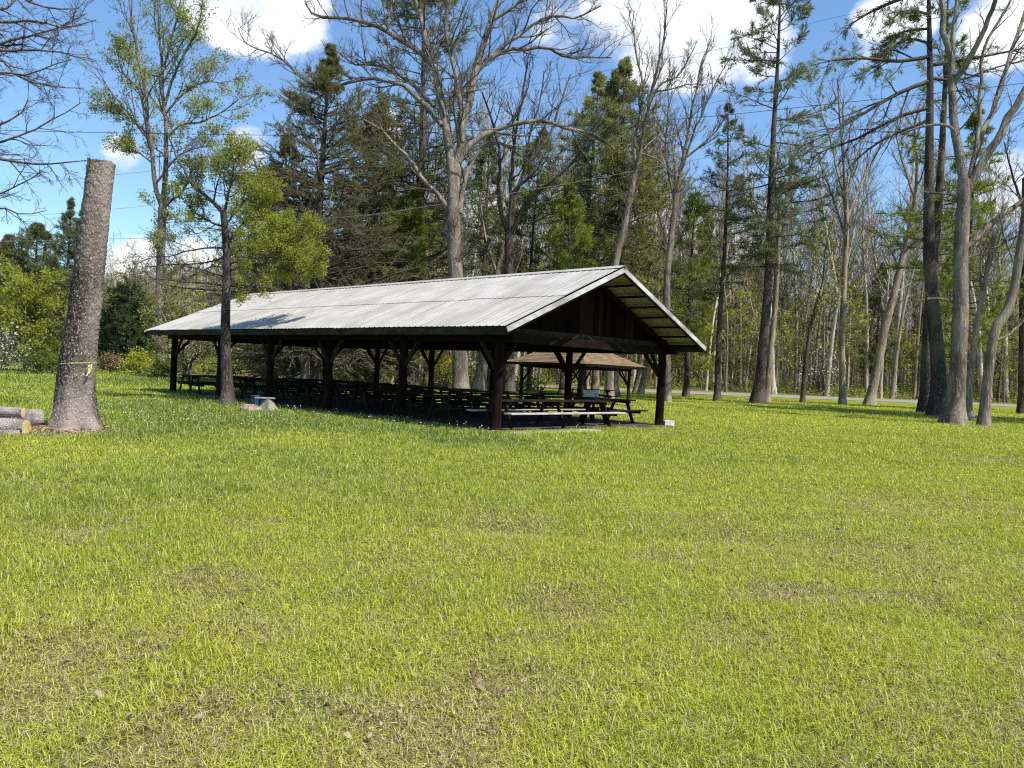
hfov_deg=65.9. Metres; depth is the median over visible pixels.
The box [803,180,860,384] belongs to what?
bare tree
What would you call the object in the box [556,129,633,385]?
bare tree
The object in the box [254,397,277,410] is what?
tree stump
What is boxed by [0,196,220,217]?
power cable
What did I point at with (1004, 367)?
leafing tree
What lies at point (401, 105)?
pine tree
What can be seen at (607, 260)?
bare tree
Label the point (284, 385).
picnic table
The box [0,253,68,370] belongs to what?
leafing tree
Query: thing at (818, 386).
dogwood tree
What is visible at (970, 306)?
leafing tree
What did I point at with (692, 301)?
bare tree
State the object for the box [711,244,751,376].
pine tree
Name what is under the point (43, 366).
shrub
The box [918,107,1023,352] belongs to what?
pine tree
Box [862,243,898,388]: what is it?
bare tree
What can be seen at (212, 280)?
leafing tree
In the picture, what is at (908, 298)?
bare tree
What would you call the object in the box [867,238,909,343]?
bare tree
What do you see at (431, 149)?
bare tree
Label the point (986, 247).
bare tree
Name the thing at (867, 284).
bare tree
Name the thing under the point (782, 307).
bare tree
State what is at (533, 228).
pine tree
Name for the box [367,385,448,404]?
picnic table
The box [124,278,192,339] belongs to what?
leafing tree
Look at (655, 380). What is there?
bare tree
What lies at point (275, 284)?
hemlock tree
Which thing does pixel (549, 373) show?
pine tree
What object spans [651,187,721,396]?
pine tree
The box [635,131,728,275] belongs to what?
bare tree
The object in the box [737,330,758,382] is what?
leafing tree
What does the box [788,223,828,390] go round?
bare tree
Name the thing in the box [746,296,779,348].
leafing tree
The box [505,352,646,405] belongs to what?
shelter
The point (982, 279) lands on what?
bare tree
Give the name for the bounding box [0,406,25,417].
cut log
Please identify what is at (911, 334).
leafing tree
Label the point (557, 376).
bare tree
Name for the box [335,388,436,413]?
picnic table
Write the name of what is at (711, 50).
power cable
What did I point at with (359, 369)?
shrub
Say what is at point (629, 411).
picnic table
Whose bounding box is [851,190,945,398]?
bare tree
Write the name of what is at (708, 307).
pine tree
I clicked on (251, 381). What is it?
picnic table
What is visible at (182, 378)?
picnic table
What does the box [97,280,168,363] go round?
evergreen tree
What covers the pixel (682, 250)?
bare tree
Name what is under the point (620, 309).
pavilion
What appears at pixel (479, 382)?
bare tree
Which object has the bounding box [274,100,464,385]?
hemlock tree
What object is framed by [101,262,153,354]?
leafing tree
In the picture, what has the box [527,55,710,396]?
pine tree
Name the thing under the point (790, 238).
bare tree
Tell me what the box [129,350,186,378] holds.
shrub
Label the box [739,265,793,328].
leafing tree
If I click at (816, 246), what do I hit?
leafing tree
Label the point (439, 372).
shrub
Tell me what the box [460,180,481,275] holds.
bare tree
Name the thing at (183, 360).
leafing tree
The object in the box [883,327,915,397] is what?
leafing tree
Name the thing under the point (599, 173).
bare tree
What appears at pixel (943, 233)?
bare tree
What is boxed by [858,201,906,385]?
bare tree
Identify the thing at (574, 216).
pine tree
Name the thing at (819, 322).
bare tree
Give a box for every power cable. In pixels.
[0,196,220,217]
[2,93,1023,241]
[4,83,1023,135]
[9,129,454,184]
[500,0,901,90]
[630,40,1023,116]
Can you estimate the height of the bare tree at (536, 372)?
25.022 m
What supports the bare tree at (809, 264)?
on the ground at (406, 654)
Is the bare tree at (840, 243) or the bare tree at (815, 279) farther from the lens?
the bare tree at (815, 279)
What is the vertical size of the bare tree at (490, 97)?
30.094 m
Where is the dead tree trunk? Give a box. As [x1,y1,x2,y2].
[45,157,115,432]
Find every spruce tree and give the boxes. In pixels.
[35,196,102,352]
[47,202,108,354]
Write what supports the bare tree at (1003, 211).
on the ground at (406, 654)
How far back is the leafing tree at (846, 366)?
124.96 m
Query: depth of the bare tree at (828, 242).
98.17 m
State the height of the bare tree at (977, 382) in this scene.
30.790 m
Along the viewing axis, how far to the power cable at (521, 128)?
24.94 m
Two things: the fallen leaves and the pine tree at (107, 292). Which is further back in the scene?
the pine tree at (107, 292)
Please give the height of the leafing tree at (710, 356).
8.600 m
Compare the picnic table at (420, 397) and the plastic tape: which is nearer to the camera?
the plastic tape
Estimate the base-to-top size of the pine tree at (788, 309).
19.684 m
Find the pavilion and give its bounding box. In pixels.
[144,265,706,433]
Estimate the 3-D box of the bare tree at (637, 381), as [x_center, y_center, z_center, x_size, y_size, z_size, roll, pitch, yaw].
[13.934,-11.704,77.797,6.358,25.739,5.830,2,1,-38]
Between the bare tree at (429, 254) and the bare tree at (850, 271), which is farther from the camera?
the bare tree at (850, 271)
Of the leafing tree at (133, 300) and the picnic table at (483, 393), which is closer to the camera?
the picnic table at (483, 393)
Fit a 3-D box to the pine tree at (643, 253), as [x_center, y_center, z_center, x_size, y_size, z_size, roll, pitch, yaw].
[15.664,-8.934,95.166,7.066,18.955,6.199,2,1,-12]
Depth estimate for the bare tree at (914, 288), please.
116.48 m
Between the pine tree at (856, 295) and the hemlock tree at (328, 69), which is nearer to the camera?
the hemlock tree at (328, 69)
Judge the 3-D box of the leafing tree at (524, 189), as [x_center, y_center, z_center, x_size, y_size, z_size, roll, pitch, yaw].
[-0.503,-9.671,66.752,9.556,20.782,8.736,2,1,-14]
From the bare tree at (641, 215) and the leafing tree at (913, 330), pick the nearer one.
the bare tree at (641, 215)
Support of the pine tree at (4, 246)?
on the ground at (406, 654)
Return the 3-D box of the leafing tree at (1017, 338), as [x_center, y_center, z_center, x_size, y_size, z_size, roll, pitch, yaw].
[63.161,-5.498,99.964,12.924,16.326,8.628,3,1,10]
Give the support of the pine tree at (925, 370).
on the ground at (406, 654)
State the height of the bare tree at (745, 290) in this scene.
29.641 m
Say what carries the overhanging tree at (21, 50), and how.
on the ground at (406, 654)
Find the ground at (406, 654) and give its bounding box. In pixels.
[0,350,1023,767]
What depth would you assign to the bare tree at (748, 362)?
105.01 m
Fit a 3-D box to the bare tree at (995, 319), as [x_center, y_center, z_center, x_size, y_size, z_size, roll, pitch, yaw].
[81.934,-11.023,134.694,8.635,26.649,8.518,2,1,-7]
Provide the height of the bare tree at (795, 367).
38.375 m
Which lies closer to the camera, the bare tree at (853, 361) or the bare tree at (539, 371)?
the bare tree at (539, 371)
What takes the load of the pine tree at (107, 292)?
on the ground at (406, 654)
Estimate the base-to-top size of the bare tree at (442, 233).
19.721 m
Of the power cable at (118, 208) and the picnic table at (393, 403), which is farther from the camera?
the power cable at (118, 208)
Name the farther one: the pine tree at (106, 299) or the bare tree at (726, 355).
the pine tree at (106, 299)
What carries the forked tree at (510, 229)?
on the ground at (406, 654)
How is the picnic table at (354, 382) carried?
on the pavilion
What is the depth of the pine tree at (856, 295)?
104.26 m
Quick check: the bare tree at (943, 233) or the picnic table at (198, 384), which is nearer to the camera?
the picnic table at (198, 384)
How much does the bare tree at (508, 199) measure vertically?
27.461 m
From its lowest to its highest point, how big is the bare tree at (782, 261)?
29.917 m
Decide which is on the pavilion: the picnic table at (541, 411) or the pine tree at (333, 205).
the picnic table at (541, 411)
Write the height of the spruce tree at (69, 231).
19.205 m
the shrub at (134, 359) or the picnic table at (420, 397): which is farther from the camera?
the shrub at (134, 359)
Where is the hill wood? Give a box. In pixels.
[38,262,1011,374]
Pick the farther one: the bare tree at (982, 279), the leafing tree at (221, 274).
the bare tree at (982, 279)
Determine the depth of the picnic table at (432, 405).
22.64 m
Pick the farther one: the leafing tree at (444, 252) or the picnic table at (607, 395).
the leafing tree at (444, 252)
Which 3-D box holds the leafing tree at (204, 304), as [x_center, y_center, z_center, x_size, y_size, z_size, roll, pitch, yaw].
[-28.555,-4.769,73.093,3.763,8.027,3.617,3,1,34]
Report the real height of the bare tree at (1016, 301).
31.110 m
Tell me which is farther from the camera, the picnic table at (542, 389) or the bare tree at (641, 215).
the bare tree at (641, 215)
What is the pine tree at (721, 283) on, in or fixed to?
on the ground at (406, 654)
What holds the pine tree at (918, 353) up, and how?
on the ground at (406, 654)
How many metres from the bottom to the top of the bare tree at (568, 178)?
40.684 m
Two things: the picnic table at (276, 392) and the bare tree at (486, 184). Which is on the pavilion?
the picnic table at (276, 392)
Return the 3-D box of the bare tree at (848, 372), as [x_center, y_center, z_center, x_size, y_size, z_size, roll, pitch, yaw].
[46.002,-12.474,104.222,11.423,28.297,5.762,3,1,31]
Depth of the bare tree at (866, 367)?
106.33 m
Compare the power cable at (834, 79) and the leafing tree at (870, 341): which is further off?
the leafing tree at (870, 341)
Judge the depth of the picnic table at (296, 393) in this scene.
28.18 m
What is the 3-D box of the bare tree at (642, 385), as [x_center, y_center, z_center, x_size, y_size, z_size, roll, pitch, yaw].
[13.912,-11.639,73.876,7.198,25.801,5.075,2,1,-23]
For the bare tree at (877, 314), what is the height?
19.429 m
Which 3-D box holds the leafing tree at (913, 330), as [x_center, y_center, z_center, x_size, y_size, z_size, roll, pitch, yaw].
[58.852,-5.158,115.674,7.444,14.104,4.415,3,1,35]
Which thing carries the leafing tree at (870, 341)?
on the ground at (406, 654)
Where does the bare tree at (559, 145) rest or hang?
on the ground at (406, 654)
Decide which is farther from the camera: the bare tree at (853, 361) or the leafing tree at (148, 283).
the bare tree at (853, 361)
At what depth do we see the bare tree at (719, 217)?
148.03 m
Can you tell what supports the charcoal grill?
on the pavilion
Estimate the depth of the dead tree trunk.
15.42 m
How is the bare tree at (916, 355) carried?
on the ground at (406, 654)
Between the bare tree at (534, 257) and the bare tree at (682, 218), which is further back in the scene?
the bare tree at (682, 218)
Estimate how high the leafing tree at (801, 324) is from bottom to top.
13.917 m
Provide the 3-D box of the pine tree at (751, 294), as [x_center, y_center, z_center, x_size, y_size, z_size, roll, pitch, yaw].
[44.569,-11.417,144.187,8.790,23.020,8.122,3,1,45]
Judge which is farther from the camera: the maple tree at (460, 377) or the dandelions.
the maple tree at (460, 377)
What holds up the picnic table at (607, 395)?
on the shelter
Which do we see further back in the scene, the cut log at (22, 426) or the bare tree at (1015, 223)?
the bare tree at (1015, 223)
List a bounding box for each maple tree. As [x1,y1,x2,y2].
[216,0,637,394]
[889,0,1023,424]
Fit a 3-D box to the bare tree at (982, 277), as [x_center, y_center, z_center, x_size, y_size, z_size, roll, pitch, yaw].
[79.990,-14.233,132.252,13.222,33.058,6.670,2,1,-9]
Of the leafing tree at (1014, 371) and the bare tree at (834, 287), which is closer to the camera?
the leafing tree at (1014, 371)
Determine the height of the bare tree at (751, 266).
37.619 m
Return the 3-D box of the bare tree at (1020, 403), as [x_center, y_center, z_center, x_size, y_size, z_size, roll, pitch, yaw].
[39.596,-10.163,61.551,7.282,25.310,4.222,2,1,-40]
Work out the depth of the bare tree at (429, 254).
82.70 m
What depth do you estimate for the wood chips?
15.10 m
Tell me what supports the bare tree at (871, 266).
on the ground at (406, 654)
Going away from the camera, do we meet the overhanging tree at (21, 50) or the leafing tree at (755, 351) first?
the overhanging tree at (21, 50)
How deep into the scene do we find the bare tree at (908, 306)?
127.35 m
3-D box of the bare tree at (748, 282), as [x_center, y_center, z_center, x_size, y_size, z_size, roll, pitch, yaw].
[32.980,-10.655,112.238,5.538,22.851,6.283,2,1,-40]
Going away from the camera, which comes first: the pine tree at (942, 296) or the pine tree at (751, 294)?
the pine tree at (942, 296)
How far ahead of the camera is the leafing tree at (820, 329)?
131.09 m
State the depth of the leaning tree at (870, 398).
69.74 m
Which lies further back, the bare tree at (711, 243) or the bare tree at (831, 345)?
the bare tree at (711, 243)
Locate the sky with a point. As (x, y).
(279, 15)
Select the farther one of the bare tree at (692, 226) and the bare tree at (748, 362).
the bare tree at (692, 226)
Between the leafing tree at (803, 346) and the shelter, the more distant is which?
the leafing tree at (803, 346)
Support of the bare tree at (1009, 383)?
on the ground at (406, 654)
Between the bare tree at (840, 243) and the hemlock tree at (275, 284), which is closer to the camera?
the hemlock tree at (275, 284)
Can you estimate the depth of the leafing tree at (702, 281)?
107.47 m
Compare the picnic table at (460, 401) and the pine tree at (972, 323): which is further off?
the pine tree at (972, 323)
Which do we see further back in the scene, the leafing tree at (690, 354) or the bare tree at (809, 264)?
the bare tree at (809, 264)
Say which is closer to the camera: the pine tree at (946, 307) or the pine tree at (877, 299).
the pine tree at (946, 307)
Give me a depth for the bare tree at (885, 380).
110.26 m
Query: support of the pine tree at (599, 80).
on the ground at (406, 654)
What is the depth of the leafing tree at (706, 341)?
102.74 m
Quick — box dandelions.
[96,391,989,451]
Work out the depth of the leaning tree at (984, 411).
36.05 m
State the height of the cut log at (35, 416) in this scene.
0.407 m
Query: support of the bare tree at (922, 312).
on the ground at (406, 654)
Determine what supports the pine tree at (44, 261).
on the ground at (406, 654)
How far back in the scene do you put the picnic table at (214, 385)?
32.91 m
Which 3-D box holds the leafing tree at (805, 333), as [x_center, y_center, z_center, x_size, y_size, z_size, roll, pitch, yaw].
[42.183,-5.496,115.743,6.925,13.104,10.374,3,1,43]
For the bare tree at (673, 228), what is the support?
on the ground at (406, 654)
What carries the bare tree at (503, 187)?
on the ground at (406, 654)
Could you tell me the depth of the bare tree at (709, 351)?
93.91 m
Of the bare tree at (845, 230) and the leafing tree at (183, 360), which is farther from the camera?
the bare tree at (845, 230)
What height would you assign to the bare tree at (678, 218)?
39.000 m
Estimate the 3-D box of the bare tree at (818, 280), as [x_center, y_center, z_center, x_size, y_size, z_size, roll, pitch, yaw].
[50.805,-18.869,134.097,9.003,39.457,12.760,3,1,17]
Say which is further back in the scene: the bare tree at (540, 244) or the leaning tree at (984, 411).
the bare tree at (540, 244)
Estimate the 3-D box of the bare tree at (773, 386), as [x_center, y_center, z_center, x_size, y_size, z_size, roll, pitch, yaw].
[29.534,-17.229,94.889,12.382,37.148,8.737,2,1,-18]
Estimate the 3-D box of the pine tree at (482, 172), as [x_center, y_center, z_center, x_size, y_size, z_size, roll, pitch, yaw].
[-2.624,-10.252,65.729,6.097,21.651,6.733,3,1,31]
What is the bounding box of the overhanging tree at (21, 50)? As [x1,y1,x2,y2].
[0,0,121,241]
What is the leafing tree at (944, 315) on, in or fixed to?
on the ground at (406, 654)
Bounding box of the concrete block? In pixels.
[663,420,673,425]
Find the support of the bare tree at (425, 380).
on the ground at (406, 654)
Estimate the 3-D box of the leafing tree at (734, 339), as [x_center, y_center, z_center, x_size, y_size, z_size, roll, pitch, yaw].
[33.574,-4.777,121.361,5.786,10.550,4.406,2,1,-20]
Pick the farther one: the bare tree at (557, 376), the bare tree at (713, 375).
the bare tree at (713, 375)
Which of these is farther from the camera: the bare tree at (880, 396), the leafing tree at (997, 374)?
the leafing tree at (997, 374)
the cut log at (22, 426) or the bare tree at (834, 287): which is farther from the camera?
the bare tree at (834, 287)
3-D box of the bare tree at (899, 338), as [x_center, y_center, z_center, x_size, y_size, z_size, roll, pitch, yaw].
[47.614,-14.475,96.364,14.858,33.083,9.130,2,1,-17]
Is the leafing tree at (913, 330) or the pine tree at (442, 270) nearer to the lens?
the pine tree at (442, 270)
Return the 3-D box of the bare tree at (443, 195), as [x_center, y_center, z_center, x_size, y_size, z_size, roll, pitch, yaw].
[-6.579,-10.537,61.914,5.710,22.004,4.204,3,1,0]
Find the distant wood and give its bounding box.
[3,109,1015,397]
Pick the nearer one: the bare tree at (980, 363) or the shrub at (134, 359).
the shrub at (134, 359)
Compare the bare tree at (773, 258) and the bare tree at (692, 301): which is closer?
the bare tree at (773, 258)
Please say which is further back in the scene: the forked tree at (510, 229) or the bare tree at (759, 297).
the bare tree at (759, 297)
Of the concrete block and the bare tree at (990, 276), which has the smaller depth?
the concrete block
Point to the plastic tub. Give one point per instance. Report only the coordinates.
(254, 401)
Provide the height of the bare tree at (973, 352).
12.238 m
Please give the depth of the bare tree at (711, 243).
108.33 m
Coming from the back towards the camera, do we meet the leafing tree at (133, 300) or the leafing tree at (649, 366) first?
the leafing tree at (649, 366)
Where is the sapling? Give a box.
[791,231,843,402]
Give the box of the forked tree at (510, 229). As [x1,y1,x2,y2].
[469,44,603,392]
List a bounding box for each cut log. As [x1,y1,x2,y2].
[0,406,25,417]
[0,409,43,427]
[0,418,30,434]
[0,429,19,436]
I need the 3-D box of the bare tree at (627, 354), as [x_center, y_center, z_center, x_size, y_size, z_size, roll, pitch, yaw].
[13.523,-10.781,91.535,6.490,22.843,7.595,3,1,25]
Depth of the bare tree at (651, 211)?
103.81 m
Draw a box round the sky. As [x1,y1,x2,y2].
[0,0,1023,331]
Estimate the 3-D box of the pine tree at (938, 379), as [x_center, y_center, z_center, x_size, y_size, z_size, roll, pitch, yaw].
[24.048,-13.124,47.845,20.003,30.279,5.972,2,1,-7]
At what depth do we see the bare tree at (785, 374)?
118.32 m
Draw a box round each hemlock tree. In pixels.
[135,42,449,384]
[201,132,353,377]
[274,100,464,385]
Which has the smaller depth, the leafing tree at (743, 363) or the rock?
the rock
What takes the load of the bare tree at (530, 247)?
on the ground at (406, 654)
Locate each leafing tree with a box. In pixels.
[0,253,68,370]
[1,313,19,345]
[69,0,278,361]
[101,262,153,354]
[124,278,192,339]
[137,251,217,377]
[185,263,246,303]
[189,290,210,373]
[199,221,299,378]
[200,251,252,364]
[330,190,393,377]
[410,214,481,278]
[465,150,568,275]
[486,247,504,275]
[638,270,672,382]
[670,288,698,387]
[676,317,699,366]
[678,231,751,360]
[690,321,714,390]
[693,337,714,387]
[703,337,724,380]
[707,285,761,391]
[708,299,746,370]
[721,322,746,384]
[722,298,752,383]
[732,268,798,381]
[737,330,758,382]
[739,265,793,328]
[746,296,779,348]
[750,303,780,364]
[751,343,787,369]
[768,277,803,392]
[774,307,794,393]
[781,302,827,367]
[784,285,817,392]
[789,215,872,392]
[791,313,817,372]
[815,302,835,355]
[827,283,871,395]
[834,345,859,384]
[855,322,875,385]
[876,274,912,387]
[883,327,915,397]
[889,300,922,385]
[891,322,915,391]
[914,276,1018,365]
[916,277,952,372]
[950,284,1018,402]
[967,314,1018,371]
[967,342,1002,385]
[980,322,1017,403]
[1010,355,1017,386]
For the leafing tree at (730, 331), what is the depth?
101.69 m
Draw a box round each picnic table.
[169,374,250,391]
[178,375,262,394]
[204,377,295,397]
[234,379,321,399]
[250,381,340,402]
[273,378,340,395]
[281,383,381,405]
[285,379,361,391]
[309,386,413,409]
[314,381,391,399]
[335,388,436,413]
[340,383,419,402]
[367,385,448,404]
[376,391,487,417]
[407,387,479,407]
[411,394,529,422]
[431,390,515,412]
[462,392,553,415]
[467,399,625,429]
[511,395,598,420]
[535,387,578,402]
[569,398,647,423]
[571,388,616,403]
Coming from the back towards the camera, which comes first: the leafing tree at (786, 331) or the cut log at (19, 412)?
the leafing tree at (786, 331)
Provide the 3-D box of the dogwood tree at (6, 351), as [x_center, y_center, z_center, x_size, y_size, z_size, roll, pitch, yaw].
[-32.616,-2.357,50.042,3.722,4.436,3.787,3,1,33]
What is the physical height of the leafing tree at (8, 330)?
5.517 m
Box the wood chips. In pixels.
[30,423,140,435]
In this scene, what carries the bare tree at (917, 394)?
on the ground at (406, 654)
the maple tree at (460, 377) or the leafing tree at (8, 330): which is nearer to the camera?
the maple tree at (460, 377)
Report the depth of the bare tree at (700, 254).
118.42 m
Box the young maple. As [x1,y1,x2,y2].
[110,120,333,404]
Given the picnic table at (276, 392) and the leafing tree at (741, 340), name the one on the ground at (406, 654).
the leafing tree at (741, 340)
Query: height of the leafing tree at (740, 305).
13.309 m
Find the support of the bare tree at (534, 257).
on the ground at (406, 654)
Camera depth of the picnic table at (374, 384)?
32.46 m
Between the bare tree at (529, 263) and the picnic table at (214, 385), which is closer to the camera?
the picnic table at (214, 385)
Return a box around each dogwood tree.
[0,318,35,369]
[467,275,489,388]
[791,335,845,394]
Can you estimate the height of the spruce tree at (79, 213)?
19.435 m
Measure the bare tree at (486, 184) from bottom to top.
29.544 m
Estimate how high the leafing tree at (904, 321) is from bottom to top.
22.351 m
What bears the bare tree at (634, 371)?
on the ground at (406, 654)
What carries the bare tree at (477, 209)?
on the ground at (406, 654)
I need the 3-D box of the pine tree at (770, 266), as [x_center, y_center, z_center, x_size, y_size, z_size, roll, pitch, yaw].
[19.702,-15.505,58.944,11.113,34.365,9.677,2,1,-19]
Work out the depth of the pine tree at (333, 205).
78.61 m
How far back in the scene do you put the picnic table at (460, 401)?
28.30 m
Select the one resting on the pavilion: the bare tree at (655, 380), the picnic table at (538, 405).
the picnic table at (538, 405)
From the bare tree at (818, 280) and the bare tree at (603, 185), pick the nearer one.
the bare tree at (603, 185)
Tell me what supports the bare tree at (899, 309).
on the ground at (406, 654)
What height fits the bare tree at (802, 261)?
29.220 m
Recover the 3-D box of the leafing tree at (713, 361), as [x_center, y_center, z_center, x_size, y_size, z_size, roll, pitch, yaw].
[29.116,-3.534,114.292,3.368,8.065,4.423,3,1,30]
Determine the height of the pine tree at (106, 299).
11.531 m
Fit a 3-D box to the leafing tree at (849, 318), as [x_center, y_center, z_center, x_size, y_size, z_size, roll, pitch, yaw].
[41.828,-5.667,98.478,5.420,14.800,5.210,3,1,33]
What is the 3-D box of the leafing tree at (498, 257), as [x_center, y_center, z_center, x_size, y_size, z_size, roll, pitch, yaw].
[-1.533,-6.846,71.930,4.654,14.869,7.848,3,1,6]
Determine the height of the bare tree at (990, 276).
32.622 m
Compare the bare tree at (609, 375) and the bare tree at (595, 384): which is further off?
the bare tree at (595, 384)
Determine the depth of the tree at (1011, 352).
105.69 m
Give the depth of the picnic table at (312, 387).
34.98 m
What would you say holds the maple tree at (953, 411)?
on the ground at (406, 654)
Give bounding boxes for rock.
[240,404,261,412]
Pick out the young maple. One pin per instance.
(275, 240)
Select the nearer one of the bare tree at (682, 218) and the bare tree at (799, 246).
the bare tree at (682, 218)
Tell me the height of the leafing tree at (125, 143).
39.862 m
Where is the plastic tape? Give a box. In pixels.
[60,362,91,375]
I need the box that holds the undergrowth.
[0,344,1016,403]
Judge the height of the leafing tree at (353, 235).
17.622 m
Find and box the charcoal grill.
[583,390,602,420]
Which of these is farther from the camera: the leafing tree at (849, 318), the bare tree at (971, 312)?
the bare tree at (971, 312)
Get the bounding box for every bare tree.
[274,108,342,378]
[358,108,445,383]
[395,114,461,385]
[400,107,472,214]
[401,100,461,385]
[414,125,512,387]
[419,180,464,376]
[420,150,445,378]
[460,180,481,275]
[462,79,518,352]
[462,120,517,242]
[462,159,503,264]
[469,170,529,392]
[470,90,546,243]
[490,150,557,256]
[497,207,549,355]
[514,119,573,380]
[520,186,570,381]
[521,188,546,372]
[521,222,556,377]
[528,164,576,380]
[531,103,594,381]
[533,190,588,384]
[547,103,593,262]
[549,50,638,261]
[554,106,586,375]
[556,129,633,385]
[568,94,605,204]
[575,138,630,392]
[592,141,632,265]
[597,83,672,380]
[603,0,714,398]
[612,155,677,386]
[612,219,654,386]
[619,106,688,383]
[621,32,704,388]
[624,127,670,259]
[632,140,696,392]
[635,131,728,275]
[636,133,691,393]
[637,121,709,290]
[644,163,706,375]
[647,13,740,401]
[664,106,722,380]
[667,209,702,314]
[668,173,700,302]
[675,196,703,382]
[681,176,743,382]
[687,141,789,388]
[687,152,750,391]
[690,181,742,382]
[694,160,754,385]
[701,182,742,260]
[704,181,756,390]
[724,97,789,393]
[727,233,762,342]
[735,219,752,383]
[736,169,767,384]
[742,183,803,364]
[744,193,807,389]
[745,107,869,392]
[745,204,795,383]
[747,193,798,302]
[754,128,824,385]
[757,125,809,401]
[773,229,828,387]
[780,190,804,310]
[781,182,817,336]
[783,199,831,386]
[786,53,918,404]
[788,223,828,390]
[789,189,836,383]
[789,219,827,339]
[794,161,836,361]
[797,103,858,335]
[803,139,863,390]
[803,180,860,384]
[806,123,889,395]
[807,177,856,375]
[810,152,889,383]
[827,186,908,394]
[829,203,873,394]
[835,147,905,392]
[841,194,878,384]
[846,138,898,394]
[847,247,876,321]
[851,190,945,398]
[855,209,906,356]
[856,239,883,375]
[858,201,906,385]
[860,134,951,398]
[861,97,955,396]
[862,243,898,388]
[863,273,897,330]
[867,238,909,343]
[878,145,975,398]
[888,223,923,386]
[890,168,952,392]
[896,234,924,328]
[898,194,956,398]
[899,209,920,385]
[904,232,945,390]
[905,149,978,277]
[942,155,1000,400]
[945,175,1001,373]
[945,203,989,394]
[945,237,1010,349]
[948,176,1014,327]
[966,203,1018,419]
[967,161,1008,401]
[969,259,984,333]
[972,195,1011,390]
[972,198,1003,390]
[975,109,1022,402]
[976,253,1014,390]
[978,196,1017,391]
[988,123,1023,413]
[991,170,1020,282]
[994,195,1020,398]
[999,209,1020,263]
[1008,248,1015,394]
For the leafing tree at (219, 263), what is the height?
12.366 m
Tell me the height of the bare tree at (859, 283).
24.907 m
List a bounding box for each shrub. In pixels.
[7,339,59,374]
[96,347,127,372]
[112,345,157,373]
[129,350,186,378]
[338,351,392,382]
[420,350,475,386]
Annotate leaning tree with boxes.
[855,92,949,404]
[976,183,1023,426]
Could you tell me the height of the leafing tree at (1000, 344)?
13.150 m
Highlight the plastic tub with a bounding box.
[250,395,261,405]
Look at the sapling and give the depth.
65.87 m
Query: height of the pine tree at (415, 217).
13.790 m
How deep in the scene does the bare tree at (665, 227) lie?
60.03 m
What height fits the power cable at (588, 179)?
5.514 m
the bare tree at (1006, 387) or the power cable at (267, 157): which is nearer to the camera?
the power cable at (267, 157)
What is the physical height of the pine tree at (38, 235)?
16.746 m
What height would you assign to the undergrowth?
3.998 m
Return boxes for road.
[279,375,1016,406]
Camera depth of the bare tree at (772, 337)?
63.80 m
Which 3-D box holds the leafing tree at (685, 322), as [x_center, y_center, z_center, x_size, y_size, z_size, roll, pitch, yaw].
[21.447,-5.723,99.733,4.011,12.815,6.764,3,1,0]
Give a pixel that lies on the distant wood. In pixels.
(737, 355)
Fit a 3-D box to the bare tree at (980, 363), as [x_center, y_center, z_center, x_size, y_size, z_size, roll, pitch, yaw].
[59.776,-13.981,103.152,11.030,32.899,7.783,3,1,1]
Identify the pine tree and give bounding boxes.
[0,222,70,353]
[0,233,43,350]
[33,249,61,320]
[63,285,116,356]
[101,284,114,309]
[323,178,361,286]
[327,0,509,384]
[335,153,407,379]
[363,183,440,383]
[430,228,448,380]
[460,138,510,364]
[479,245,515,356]
[490,128,573,390]
[520,69,650,393]
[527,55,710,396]
[540,180,597,395]
[548,256,559,382]
[628,234,662,374]
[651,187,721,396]
[670,262,696,381]
[678,219,732,386]
[682,101,757,400]
[699,0,847,403]
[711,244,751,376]
[736,260,762,373]
[762,0,1023,415]
[773,285,793,365]
[805,292,831,370]
[817,253,873,359]
[850,262,904,393]
[869,0,1004,412]
[906,323,946,378]
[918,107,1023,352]
[920,255,969,364]
[946,282,978,334]
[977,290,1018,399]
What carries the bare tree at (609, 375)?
on the ground at (406, 654)
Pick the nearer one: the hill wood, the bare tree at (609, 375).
the bare tree at (609, 375)
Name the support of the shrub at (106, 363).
on the ground at (406, 654)
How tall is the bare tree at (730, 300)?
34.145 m
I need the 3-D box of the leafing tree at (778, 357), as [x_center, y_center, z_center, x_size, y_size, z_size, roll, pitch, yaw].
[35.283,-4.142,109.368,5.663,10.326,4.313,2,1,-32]
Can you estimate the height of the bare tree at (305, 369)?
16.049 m
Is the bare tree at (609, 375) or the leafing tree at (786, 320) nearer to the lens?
the bare tree at (609, 375)
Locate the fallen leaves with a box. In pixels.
[0,430,1023,767]
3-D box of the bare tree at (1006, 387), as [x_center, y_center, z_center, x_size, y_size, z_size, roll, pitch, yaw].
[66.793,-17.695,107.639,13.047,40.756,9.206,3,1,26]
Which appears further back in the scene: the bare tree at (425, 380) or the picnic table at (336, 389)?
the bare tree at (425, 380)
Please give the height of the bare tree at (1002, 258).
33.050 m
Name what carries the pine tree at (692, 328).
on the ground at (406, 654)
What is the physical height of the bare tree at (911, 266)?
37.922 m
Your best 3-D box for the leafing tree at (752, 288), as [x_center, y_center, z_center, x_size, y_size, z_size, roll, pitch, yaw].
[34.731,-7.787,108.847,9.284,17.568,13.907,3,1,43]

